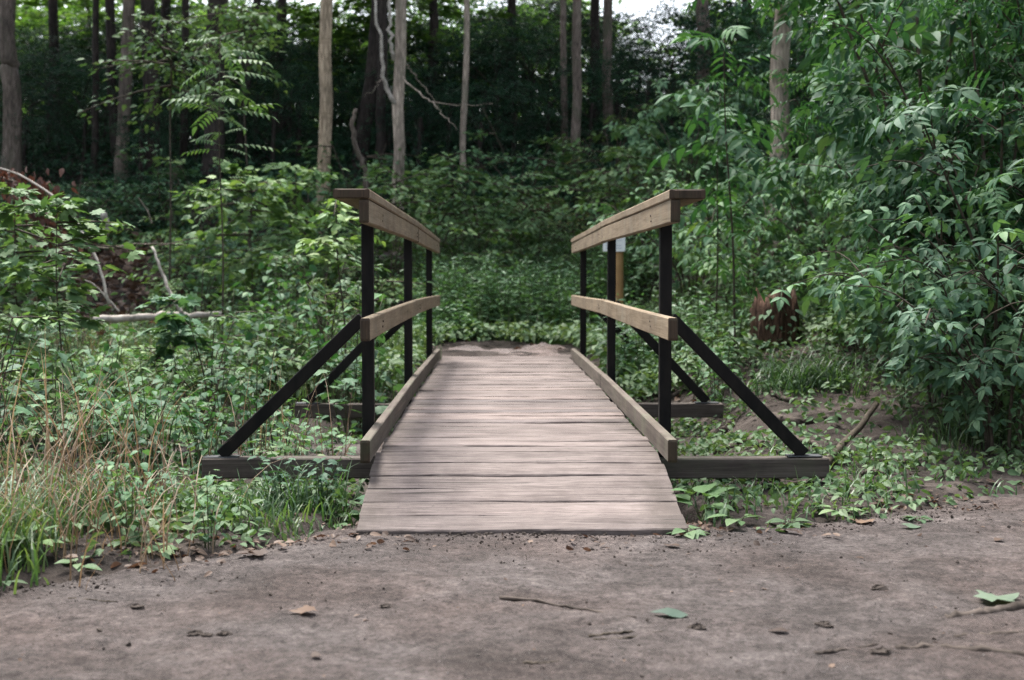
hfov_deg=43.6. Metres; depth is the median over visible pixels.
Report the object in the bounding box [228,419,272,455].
leafy plant
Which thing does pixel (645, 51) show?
understorey tree
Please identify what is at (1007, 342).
bush
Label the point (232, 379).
leafy plant
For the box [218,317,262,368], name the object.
leafy plant
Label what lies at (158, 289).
shrub
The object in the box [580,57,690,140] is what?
understorey tree
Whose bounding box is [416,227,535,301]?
shrub
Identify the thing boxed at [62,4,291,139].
understorey tree
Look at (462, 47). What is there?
tree
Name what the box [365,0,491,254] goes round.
tree
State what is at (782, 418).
exposed root
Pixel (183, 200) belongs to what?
shrub
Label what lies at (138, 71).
tree
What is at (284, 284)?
leafy plant
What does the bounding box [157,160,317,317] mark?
sapling
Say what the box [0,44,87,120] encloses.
understorey tree
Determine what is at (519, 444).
footbridge
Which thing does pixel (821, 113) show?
bush
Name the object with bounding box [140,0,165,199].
tree
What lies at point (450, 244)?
shrub
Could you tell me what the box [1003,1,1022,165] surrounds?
tree
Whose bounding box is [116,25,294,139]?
understorey tree
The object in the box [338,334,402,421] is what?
leafy plant
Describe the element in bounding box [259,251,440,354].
shrub
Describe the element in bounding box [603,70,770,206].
bush
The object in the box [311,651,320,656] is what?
pebble
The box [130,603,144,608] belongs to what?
soil clod
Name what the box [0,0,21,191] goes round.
tree
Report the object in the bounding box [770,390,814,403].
exposed root
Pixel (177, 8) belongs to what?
understorey tree
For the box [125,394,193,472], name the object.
leafy plant
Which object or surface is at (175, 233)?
shrub
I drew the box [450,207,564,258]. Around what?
shrub
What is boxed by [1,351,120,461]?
leafy plant
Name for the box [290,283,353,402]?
leafy plant
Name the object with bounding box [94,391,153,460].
leafy plant
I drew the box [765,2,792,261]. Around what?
tree
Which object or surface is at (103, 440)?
leafy plant
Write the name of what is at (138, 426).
leafy plant
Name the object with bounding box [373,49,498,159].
understorey tree
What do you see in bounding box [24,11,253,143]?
understorey tree
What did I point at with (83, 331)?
shrub
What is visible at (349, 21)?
understorey tree
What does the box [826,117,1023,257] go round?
bush
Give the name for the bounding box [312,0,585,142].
understorey tree
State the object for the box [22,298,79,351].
leafy plant
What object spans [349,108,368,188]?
snag
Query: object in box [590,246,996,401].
tall weeds
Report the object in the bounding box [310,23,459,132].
understorey tree
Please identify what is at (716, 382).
leafy plant
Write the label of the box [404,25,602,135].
understorey tree
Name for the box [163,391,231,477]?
leafy plant
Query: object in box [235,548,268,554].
fallen leaf
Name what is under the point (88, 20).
understorey tree
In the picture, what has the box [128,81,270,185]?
understorey tree
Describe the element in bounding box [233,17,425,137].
understorey tree
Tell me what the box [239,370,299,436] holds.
leafy plant
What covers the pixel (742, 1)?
tree
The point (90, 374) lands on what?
leafy plant
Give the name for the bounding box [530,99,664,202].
shrub
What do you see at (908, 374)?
leafy plant
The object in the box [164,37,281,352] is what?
sapling
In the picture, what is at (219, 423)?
leafy plant
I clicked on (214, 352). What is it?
leafy plant
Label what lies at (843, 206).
bush
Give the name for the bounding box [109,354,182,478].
leafy plant
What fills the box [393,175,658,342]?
tall weeds
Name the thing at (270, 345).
leafy plant
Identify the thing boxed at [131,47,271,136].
understorey tree
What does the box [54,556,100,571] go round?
rosette plant
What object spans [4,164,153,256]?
shrub
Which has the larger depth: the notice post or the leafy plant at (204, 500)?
the notice post
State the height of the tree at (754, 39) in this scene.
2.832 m
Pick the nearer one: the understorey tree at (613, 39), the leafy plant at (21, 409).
the leafy plant at (21, 409)
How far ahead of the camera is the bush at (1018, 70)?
7.98 m
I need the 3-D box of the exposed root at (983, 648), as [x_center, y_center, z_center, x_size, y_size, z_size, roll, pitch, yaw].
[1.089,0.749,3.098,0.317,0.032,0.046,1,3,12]
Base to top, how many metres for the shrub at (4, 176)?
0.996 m
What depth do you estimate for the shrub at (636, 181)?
18.79 m
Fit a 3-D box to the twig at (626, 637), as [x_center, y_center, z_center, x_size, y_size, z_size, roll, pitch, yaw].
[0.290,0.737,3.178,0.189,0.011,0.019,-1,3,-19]
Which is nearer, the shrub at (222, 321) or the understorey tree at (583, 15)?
the shrub at (222, 321)
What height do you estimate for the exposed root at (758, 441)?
0.151 m
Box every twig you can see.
[68,597,117,601]
[523,660,558,664]
[588,630,632,636]
[593,631,662,639]
[954,630,1023,636]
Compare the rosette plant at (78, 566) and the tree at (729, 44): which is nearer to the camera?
the rosette plant at (78, 566)
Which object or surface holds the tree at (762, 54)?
on the ground at (54, 572)
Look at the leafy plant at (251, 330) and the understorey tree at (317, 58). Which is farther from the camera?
the understorey tree at (317, 58)
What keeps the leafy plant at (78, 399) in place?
on the ground at (54, 572)
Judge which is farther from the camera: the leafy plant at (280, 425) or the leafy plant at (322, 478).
the leafy plant at (280, 425)
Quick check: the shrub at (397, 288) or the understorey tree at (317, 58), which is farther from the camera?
the understorey tree at (317, 58)
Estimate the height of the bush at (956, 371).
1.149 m
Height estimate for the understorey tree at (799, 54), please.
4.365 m
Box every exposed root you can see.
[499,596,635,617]
[708,420,733,437]
[713,436,785,455]
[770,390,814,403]
[772,412,840,424]
[795,435,820,446]
[814,643,877,653]
[862,459,908,476]
[894,642,1023,655]
[945,601,1023,617]
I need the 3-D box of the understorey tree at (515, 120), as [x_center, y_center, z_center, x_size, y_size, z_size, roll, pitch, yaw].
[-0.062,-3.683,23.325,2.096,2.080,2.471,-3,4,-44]
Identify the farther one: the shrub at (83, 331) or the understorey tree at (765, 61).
the understorey tree at (765, 61)
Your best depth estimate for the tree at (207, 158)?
21.62 m
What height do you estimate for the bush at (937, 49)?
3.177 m
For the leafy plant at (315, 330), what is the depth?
8.47 m
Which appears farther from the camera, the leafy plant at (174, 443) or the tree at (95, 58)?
the tree at (95, 58)
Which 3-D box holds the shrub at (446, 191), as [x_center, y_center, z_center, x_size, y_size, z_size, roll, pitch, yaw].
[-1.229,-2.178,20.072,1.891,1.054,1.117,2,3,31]
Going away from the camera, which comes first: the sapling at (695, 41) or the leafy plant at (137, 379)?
the leafy plant at (137, 379)
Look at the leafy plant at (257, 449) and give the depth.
6.14 m
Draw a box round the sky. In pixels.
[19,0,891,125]
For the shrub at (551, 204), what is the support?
on the ground at (54, 572)
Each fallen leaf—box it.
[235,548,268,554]
[290,605,316,613]
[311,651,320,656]
[651,607,686,617]
[767,627,787,630]
[849,518,873,522]
[903,523,920,527]
[974,590,1018,601]
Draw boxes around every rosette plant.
[0,574,27,586]
[1,524,63,553]
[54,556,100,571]
[106,536,148,546]
[138,542,177,554]
[319,511,359,528]
[333,495,364,510]
[666,525,709,538]
[672,483,739,519]
[707,513,763,525]
[766,518,813,527]
[814,505,863,516]
[899,515,933,522]
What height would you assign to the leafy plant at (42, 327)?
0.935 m
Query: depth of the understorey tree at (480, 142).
22.40 m
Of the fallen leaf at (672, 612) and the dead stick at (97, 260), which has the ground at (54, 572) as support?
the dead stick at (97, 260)
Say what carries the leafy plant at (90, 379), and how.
on the ground at (54, 572)
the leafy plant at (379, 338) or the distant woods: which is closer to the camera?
the leafy plant at (379, 338)
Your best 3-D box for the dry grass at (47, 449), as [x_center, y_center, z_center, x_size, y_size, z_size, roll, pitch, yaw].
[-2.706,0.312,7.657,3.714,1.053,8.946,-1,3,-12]
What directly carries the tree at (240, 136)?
on the ground at (54, 572)
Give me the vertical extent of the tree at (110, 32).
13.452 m
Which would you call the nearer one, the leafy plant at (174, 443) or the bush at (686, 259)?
the leafy plant at (174, 443)
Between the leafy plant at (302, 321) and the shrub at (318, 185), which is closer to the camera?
the leafy plant at (302, 321)
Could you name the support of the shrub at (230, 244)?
on the ground at (54, 572)
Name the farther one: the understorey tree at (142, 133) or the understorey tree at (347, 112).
the understorey tree at (347, 112)
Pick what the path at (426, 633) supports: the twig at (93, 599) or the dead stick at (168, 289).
the twig at (93, 599)
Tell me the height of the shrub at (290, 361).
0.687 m
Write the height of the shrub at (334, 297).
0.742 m
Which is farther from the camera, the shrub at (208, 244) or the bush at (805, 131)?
the shrub at (208, 244)
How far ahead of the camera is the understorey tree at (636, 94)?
24.78 m
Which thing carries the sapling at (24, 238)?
on the ground at (54, 572)
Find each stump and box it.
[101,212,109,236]
[745,288,806,350]
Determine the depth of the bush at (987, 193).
7.37 m
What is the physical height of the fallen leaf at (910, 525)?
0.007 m
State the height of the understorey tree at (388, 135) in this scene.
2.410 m
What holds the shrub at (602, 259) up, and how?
on the ground at (54, 572)
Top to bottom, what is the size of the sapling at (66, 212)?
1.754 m
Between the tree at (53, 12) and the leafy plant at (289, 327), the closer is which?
the leafy plant at (289, 327)
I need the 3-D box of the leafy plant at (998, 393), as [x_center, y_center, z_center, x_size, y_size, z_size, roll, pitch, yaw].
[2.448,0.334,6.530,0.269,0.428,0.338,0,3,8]
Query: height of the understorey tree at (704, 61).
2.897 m
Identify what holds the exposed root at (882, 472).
on the ground at (54, 572)
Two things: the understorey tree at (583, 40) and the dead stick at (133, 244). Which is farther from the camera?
the understorey tree at (583, 40)
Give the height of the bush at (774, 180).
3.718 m
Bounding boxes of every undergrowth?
[0,100,880,247]
[0,132,974,311]
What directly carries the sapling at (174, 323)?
on the ground at (54, 572)
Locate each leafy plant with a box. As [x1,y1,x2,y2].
[0,310,46,417]
[0,353,38,482]
[0,371,48,467]
[0,381,59,442]
[0,391,75,444]
[0,410,76,479]
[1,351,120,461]
[2,315,62,377]
[2,332,71,401]
[3,326,48,377]
[9,382,103,470]
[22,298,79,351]
[24,276,79,367]
[30,408,134,453]
[44,376,118,470]
[48,407,88,439]
[49,375,108,438]
[52,329,136,428]
[57,406,130,480]
[60,353,150,457]
[64,361,112,416]
[64,380,141,423]
[69,354,149,407]
[71,324,124,384]
[72,386,142,473]
[77,390,191,472]
[90,466,141,531]
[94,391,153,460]
[95,449,173,544]
[95,453,144,515]
[96,386,153,465]
[108,399,210,466]
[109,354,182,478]
[110,387,173,481]
[118,381,201,439]
[120,371,183,421]
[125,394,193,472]
[130,468,188,506]
[134,375,207,446]
[162,340,243,411]
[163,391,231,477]
[168,341,248,447]
[169,327,211,370]
[170,420,231,468]
[173,407,237,484]
[175,469,232,515]
[179,324,248,371]
[183,343,242,392]
[184,413,228,463]
[184,475,246,548]
[191,362,255,454]
[205,288,260,365]
[207,317,295,438]
[208,306,255,356]
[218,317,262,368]
[228,363,284,455]
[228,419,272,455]
[229,305,288,347]
[229,416,296,450]
[231,337,294,370]
[232,249,302,336]
[237,304,291,346]
[238,282,292,349]
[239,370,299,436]
[246,437,325,489]
[246,448,313,506]
[249,388,308,479]
[250,316,302,389]
[251,433,305,479]
[252,320,306,348]
[254,336,300,389]
[260,251,325,350]
[265,319,295,347]
[274,410,320,455]
[274,413,322,455]
[284,453,357,510]
[286,330,319,352]
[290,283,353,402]
[295,428,329,453]
[299,286,385,433]
[299,419,344,443]
[309,465,342,503]
[310,341,361,399]
[311,425,361,455]
[314,370,404,439]
[321,415,360,443]
[326,335,401,433]
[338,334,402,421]
[345,315,384,346]
[683,347,748,402]
[882,360,917,409]
[945,365,1007,446]
[946,380,975,416]
[970,366,1010,434]
[998,389,1023,461]
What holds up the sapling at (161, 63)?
on the ground at (54, 572)
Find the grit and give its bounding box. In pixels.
[3,511,1023,679]
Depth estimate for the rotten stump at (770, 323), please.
9.90 m
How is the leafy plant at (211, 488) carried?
on the ground at (54, 572)
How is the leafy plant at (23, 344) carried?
on the ground at (54, 572)
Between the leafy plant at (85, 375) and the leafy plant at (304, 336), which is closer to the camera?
the leafy plant at (85, 375)
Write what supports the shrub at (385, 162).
on the ground at (54, 572)
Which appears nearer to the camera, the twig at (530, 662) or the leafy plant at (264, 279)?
the twig at (530, 662)
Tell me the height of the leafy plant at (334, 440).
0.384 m
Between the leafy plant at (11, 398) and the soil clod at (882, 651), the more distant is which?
the leafy plant at (11, 398)
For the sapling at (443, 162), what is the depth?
16.51 m
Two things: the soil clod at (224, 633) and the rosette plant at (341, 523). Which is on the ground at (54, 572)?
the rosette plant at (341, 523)
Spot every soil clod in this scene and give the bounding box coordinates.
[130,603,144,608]
[186,630,204,636]
[201,632,213,636]
[216,631,232,635]
[377,603,392,608]
[687,623,705,629]
[814,620,833,627]
[869,646,891,655]
[870,584,887,589]
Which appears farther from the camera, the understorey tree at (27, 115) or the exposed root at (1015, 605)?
the understorey tree at (27, 115)
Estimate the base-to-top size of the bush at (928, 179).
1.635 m
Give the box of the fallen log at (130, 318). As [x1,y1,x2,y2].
[93,311,221,322]
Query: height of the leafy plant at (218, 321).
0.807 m
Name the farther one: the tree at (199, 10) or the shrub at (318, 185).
the tree at (199, 10)
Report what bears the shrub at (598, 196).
on the ground at (54, 572)
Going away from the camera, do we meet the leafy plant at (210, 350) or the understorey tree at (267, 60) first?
the leafy plant at (210, 350)
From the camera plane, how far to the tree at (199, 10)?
52.38 m
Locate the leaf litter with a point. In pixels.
(118, 262)
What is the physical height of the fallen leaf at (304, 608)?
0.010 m
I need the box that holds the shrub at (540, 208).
[513,199,568,214]
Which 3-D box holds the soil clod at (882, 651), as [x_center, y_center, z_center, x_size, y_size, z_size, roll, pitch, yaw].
[0.882,0.746,3.060,0.052,0.027,0.035,0,3,8]
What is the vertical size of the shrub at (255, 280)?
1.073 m
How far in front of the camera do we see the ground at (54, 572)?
7.23 m
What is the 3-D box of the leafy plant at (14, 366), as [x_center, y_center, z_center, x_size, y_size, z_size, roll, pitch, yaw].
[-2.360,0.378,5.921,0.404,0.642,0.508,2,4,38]
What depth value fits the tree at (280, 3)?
26.60 m
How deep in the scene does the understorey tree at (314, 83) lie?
26.14 m
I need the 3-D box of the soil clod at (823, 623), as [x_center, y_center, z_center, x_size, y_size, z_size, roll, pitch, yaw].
[0.806,0.736,3.311,0.050,0.022,0.031,0,3,-1]
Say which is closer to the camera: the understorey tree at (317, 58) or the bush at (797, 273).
the bush at (797, 273)
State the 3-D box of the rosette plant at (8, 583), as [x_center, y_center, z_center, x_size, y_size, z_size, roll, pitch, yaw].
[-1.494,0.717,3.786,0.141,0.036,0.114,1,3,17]
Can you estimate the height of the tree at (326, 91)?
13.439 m
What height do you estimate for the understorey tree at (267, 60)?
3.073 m
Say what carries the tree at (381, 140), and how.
on the ground at (54, 572)
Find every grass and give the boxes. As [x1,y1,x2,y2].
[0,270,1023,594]
[0,309,406,588]
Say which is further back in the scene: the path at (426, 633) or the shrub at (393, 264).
the shrub at (393, 264)
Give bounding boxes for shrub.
[0,166,89,268]
[0,195,67,239]
[0,297,59,342]
[0,305,99,454]
[0,331,185,418]
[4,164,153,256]
[39,316,112,351]
[51,399,232,452]
[60,179,179,241]
[104,142,216,241]
[104,208,236,300]
[118,246,258,327]
[118,307,292,433]
[152,157,269,251]
[168,200,360,316]
[186,226,327,281]
[212,267,335,329]
[233,314,343,395]
[236,163,382,265]
[240,253,377,340]
[253,194,400,293]
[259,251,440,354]
[283,141,426,241]
[294,267,399,317]
[297,220,456,313]
[307,249,460,313]
[314,234,403,287]
[353,220,482,294]
[374,266,437,312]
[376,194,503,292]
[399,192,537,260]
[404,176,493,225]
[411,107,602,220]
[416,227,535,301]
[420,175,581,271]
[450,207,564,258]
[476,223,600,287]
[481,179,623,263]
[513,199,568,214]
[515,199,598,246]
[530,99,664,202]
[530,202,615,261]
[537,165,686,269]
[553,238,657,285]
[566,157,653,205]
[589,182,720,285]
[609,120,748,192]
[625,208,693,260]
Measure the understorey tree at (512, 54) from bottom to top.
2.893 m
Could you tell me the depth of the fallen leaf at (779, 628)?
3.24 m
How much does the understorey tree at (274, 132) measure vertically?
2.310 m
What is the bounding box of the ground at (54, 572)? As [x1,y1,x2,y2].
[0,138,1023,591]
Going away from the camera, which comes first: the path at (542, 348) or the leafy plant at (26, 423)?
the leafy plant at (26, 423)
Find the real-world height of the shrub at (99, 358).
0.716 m
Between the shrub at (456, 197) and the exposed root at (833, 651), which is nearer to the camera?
the exposed root at (833, 651)
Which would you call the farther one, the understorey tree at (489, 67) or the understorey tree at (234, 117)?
the understorey tree at (489, 67)
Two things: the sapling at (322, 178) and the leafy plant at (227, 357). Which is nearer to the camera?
the leafy plant at (227, 357)
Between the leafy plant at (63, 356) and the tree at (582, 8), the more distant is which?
the tree at (582, 8)
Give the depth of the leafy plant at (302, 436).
6.49 m
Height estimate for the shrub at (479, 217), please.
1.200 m
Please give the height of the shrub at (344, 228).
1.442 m
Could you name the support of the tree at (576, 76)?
on the ground at (54, 572)
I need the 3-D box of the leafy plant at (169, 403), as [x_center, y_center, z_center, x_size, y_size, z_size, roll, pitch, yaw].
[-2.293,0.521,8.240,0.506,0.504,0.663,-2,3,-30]
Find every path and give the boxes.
[0,437,1023,679]
[440,342,570,357]
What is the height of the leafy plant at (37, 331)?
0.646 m
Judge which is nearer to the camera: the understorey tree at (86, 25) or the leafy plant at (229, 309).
the leafy plant at (229, 309)
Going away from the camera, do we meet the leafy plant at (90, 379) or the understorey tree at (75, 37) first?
the leafy plant at (90, 379)
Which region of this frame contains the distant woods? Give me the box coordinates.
[16,0,891,142]
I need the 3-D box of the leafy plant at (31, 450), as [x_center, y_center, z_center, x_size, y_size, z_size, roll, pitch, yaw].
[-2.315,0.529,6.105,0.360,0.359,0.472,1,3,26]
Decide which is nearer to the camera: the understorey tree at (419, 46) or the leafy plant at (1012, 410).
the leafy plant at (1012, 410)
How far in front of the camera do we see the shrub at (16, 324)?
7.25 m
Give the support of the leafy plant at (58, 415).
on the ground at (54, 572)
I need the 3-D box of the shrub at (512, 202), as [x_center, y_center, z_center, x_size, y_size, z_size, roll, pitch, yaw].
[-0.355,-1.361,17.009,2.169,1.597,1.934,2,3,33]
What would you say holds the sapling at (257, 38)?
on the ground at (54, 572)
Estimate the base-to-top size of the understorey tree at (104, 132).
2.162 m
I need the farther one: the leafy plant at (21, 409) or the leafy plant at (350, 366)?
the leafy plant at (350, 366)
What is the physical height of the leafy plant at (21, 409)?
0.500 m
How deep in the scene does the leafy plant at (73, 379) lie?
8.63 m
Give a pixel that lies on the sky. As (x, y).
(615, 4)
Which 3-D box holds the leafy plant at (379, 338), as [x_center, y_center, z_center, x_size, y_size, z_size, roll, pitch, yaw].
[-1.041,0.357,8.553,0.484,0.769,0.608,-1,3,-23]
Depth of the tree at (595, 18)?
27.16 m
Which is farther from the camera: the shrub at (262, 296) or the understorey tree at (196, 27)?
the understorey tree at (196, 27)
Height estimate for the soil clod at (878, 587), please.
0.024 m
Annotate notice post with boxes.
[603,237,624,321]
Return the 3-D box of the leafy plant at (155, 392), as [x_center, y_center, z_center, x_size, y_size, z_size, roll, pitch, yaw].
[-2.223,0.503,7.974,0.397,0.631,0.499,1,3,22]
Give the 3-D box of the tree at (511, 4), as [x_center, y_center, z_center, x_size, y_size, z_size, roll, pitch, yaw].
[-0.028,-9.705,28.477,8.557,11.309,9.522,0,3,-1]
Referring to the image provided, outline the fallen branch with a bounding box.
[827,402,878,464]
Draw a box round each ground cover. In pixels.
[0,179,982,400]
[0,316,1023,570]
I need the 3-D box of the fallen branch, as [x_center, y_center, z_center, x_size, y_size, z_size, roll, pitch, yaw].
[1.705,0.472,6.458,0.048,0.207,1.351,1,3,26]
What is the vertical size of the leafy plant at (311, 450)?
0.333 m
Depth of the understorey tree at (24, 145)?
22.52 m
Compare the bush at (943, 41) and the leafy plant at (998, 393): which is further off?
the bush at (943, 41)
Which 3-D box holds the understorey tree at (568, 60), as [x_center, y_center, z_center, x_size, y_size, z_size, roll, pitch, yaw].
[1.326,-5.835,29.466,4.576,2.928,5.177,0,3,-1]
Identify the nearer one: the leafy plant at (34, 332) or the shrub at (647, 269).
the leafy plant at (34, 332)
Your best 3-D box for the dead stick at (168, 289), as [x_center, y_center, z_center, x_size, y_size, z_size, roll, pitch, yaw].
[-3.177,-0.547,11.729,0.396,0.629,0.076,2,3,30]
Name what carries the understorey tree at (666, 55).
on the ground at (54, 572)
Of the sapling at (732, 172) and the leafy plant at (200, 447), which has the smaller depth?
the leafy plant at (200, 447)
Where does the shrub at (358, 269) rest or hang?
on the ground at (54, 572)
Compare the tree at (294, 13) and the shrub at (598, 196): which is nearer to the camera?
the shrub at (598, 196)
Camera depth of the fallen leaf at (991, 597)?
3.56 m
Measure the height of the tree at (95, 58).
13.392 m
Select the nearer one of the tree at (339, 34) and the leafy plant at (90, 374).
the leafy plant at (90, 374)
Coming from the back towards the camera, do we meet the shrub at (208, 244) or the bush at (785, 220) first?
the shrub at (208, 244)
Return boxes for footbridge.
[202,188,829,534]
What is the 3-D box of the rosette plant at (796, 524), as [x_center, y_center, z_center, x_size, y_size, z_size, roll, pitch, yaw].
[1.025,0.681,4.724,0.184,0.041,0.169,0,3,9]
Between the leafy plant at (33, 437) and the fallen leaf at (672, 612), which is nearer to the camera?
the fallen leaf at (672, 612)
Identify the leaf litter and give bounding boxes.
[0,146,1023,678]
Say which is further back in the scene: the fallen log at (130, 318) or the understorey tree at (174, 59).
the understorey tree at (174, 59)
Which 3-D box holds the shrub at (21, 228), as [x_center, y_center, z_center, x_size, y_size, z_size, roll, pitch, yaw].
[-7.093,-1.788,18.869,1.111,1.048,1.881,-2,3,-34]
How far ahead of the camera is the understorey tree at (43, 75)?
28.78 m
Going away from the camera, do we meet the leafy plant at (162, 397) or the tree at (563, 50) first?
the leafy plant at (162, 397)
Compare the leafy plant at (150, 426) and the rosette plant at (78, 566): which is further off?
the leafy plant at (150, 426)
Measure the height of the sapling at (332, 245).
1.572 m
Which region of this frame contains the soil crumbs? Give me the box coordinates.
[0,504,1022,676]
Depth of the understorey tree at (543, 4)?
30.59 m
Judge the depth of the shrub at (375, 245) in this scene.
16.99 m
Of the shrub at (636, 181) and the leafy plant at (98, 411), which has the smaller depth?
the leafy plant at (98, 411)
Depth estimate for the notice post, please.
12.94 m
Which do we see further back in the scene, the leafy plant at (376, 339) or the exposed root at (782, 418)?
the leafy plant at (376, 339)
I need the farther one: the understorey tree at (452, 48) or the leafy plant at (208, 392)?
the understorey tree at (452, 48)
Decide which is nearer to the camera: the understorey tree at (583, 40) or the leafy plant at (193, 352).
the leafy plant at (193, 352)
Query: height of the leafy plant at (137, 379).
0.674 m
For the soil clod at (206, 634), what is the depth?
3.20 m
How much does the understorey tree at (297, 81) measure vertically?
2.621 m
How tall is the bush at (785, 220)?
1.699 m
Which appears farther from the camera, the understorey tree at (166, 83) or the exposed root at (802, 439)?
the understorey tree at (166, 83)
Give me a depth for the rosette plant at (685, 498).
4.95 m
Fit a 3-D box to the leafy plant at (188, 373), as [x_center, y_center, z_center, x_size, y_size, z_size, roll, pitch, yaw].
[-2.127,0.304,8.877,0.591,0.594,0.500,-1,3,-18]
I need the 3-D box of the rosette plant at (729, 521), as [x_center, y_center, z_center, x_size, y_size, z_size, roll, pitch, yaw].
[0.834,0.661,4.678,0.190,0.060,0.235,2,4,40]
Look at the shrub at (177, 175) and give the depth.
19.32 m
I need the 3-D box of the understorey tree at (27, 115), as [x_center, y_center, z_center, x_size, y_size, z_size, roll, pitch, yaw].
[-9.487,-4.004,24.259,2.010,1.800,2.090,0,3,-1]
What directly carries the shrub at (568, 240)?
on the ground at (54, 572)
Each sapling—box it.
[0,182,90,416]
[0,192,145,437]
[76,4,250,308]
[134,292,214,400]
[156,0,292,310]
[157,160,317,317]
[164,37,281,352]
[237,162,349,314]
[294,198,385,394]
[334,160,447,304]
[404,148,515,273]
[467,168,582,257]
[556,146,685,252]
[645,93,785,319]
[670,26,790,363]
[782,0,985,351]
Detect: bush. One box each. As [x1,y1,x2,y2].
[574,166,804,301]
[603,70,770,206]
[622,174,853,313]
[684,0,1023,367]
[703,129,875,286]
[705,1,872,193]
[743,152,900,284]
[751,0,1021,302]
[754,0,986,248]
[759,233,883,317]
[770,188,1023,433]
[795,0,1023,398]
[798,220,1023,415]
[800,85,1023,426]
[801,182,1023,368]
[823,0,1018,232]
[823,259,1023,456]
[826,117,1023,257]
[835,0,1023,214]
[870,132,1023,398]
[898,0,1023,238]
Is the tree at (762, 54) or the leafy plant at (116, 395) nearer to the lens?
the leafy plant at (116, 395)
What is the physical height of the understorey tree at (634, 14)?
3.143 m
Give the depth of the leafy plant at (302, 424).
7.01 m
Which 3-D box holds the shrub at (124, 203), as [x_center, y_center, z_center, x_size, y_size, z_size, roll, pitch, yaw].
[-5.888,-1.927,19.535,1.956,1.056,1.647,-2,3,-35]
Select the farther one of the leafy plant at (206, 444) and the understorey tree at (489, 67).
the understorey tree at (489, 67)
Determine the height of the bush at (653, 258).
1.436 m
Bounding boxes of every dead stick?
[0,167,110,304]
[24,243,182,247]
[85,280,119,311]
[138,197,151,222]
[151,246,183,313]
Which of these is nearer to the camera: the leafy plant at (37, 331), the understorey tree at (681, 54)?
the leafy plant at (37, 331)
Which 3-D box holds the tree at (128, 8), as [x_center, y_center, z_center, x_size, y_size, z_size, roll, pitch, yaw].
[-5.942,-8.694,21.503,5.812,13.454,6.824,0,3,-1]
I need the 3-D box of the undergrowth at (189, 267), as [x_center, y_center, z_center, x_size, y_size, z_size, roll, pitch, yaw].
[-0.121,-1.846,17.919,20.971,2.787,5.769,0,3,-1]
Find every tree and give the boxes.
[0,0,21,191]
[0,0,266,116]
[0,22,140,136]
[0,24,105,135]
[0,29,108,152]
[0,33,104,136]
[0,41,133,168]
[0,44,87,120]
[0,53,177,182]
[0,68,90,181]
[0,78,62,153]
[15,2,118,111]
[16,6,102,114]
[17,36,142,119]
[19,12,204,152]
[22,0,266,129]
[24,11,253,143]
[33,61,167,163]
[48,0,59,140]
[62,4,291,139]
[71,111,199,192]
[74,0,364,137]
[89,37,199,119]
[91,0,99,189]
[105,0,117,182]
[106,64,234,161]
[114,0,134,198]
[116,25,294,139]
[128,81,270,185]
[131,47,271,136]
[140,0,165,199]
[141,18,364,143]
[160,0,171,144]
[160,92,280,163]
[165,9,357,162]
[173,14,362,135]
[175,0,336,126]
[178,0,188,184]
[183,63,354,173]
[200,0,226,200]
[226,45,356,149]
[226,62,359,169]
[227,0,528,150]
[227,36,360,137]
[229,0,260,179]
[230,0,388,125]
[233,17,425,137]
[256,0,478,129]
[258,6,488,141]
[261,44,415,139]
[275,0,286,146]
[292,41,423,127]
[295,79,409,151]
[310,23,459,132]
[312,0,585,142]
[315,52,452,169]
[316,0,332,233]
[317,27,528,140]
[339,24,556,133]
[346,0,377,180]
[364,92,470,179]
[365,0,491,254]
[373,0,387,188]
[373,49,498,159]
[386,81,496,157]
[388,7,596,165]
[404,2,536,142]
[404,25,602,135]
[405,49,556,142]
[406,0,645,129]
[415,78,540,184]
[425,0,438,151]
[440,0,656,128]
[440,22,600,151]
[442,3,626,133]
[451,78,570,171]
[459,0,469,215]
[473,11,645,137]
[485,6,692,120]
[495,81,594,161]
[499,0,662,125]
[505,0,517,141]
[508,52,676,165]
[538,14,691,120]
[554,44,685,145]
[560,0,567,167]
[569,0,581,211]
[569,0,748,128]
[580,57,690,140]
[583,58,695,126]
[587,0,599,143]
[589,3,748,130]
[596,46,695,125]
[601,0,613,157]
[623,0,799,130]
[626,8,829,122]
[631,0,828,157]
[636,0,822,112]
[650,0,937,130]
[676,0,911,191]
[681,13,829,111]
[695,0,710,133]
[726,1,1001,173]
[736,0,999,236]
[738,0,750,120]
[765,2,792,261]
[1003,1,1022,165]
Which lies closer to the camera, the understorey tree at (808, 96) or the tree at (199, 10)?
the understorey tree at (808, 96)
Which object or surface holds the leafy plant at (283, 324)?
on the ground at (54, 572)
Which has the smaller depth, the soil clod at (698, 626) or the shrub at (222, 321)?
the soil clod at (698, 626)
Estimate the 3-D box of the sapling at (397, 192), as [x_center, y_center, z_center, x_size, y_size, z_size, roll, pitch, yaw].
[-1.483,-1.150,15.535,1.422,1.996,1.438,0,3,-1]
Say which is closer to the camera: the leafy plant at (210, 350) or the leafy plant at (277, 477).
the leafy plant at (277, 477)
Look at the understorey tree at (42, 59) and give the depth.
27.56 m
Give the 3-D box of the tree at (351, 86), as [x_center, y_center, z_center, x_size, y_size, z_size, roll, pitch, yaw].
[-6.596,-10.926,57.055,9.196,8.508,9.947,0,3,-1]
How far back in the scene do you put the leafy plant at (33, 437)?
7.20 m
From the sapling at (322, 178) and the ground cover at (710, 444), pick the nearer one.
the ground cover at (710, 444)
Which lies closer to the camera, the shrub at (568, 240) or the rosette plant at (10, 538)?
the rosette plant at (10, 538)
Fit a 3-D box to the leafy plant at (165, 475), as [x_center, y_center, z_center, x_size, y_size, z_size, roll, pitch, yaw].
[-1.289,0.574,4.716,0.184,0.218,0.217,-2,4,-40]

